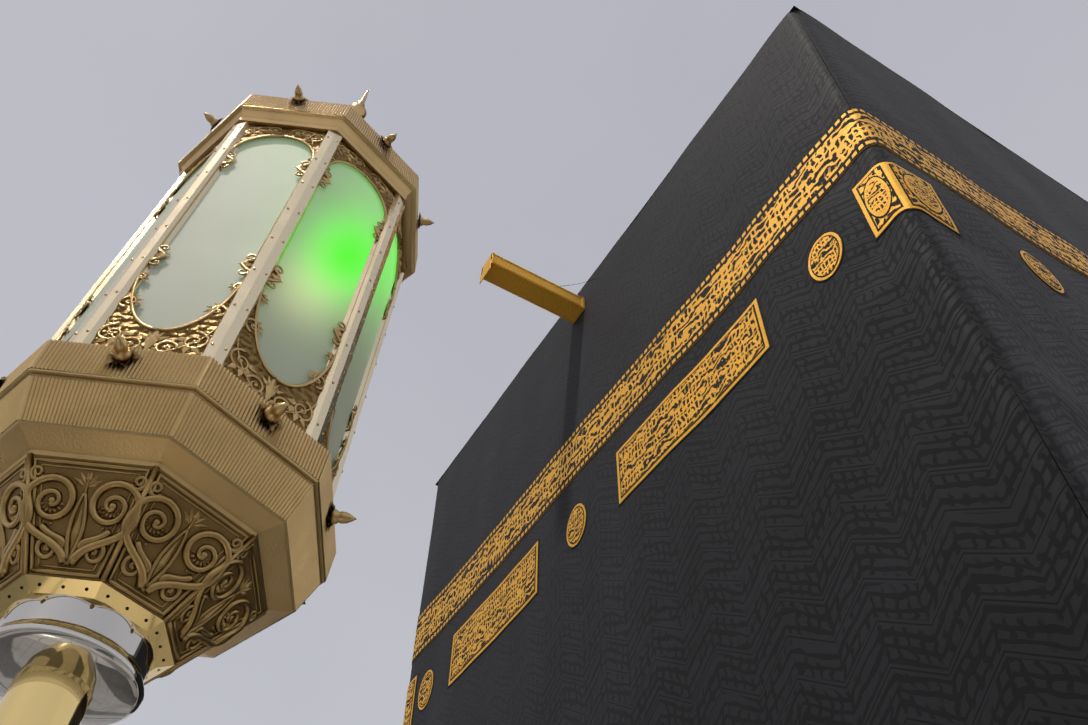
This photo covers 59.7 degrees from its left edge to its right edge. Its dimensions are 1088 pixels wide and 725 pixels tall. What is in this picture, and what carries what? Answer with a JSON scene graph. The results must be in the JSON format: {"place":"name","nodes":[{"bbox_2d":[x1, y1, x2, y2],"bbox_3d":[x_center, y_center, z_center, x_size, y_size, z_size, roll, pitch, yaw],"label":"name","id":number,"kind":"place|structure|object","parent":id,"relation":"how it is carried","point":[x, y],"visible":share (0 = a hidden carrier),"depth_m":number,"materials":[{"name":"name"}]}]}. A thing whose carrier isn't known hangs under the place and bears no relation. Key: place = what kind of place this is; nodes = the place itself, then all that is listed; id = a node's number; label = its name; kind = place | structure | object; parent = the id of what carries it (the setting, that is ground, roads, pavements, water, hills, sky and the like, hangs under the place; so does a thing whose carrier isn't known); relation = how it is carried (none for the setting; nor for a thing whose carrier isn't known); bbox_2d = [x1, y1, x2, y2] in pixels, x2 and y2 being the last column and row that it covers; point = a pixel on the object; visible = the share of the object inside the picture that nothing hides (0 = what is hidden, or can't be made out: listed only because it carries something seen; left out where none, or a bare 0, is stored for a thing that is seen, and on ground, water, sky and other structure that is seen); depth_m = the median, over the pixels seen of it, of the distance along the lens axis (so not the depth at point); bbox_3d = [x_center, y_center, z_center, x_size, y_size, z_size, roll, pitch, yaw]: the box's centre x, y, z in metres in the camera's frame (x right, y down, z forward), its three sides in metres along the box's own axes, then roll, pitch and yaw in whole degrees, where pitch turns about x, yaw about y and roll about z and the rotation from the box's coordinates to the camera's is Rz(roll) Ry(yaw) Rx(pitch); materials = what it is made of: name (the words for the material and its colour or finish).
{"place":"outdoors","nodes":[
{"label":"outdoors","id":0,"kind":"place"},
{"bbox_2d":[0,85,433,724],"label":"lantern","id":1,"kind":"object","parent":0,"point":[184,391],"visible":1,"depth_m":1.45,"materials":[{"name":"gold metal"}]},
{"bbox_2d":[0,0,1087,724],"label":"sky","id":2,"kind":"structure","parent":0,"point":[534,134],"materials":[{"name":"grey"}]},
{"bbox_2d":[403,6,1087,724],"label":"kaaba","id":3,"kind":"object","parent":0,"point":[785,420],"visible":1,"depth_m":9.78,"materials":[{"name":"black fabric"}]},
{"bbox_2d":[480,252,593,323],"bbox_3d":[0.023,-1.302,15.703,2.044,0.635,0.743,25,-55,-18],"label":"rain spout","id":4,"kind":"object","parent":3,"relation":"attached to","point":[527,285],"visible":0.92,"depth_m":15.64,"materials":[{"name":"gold metal"}]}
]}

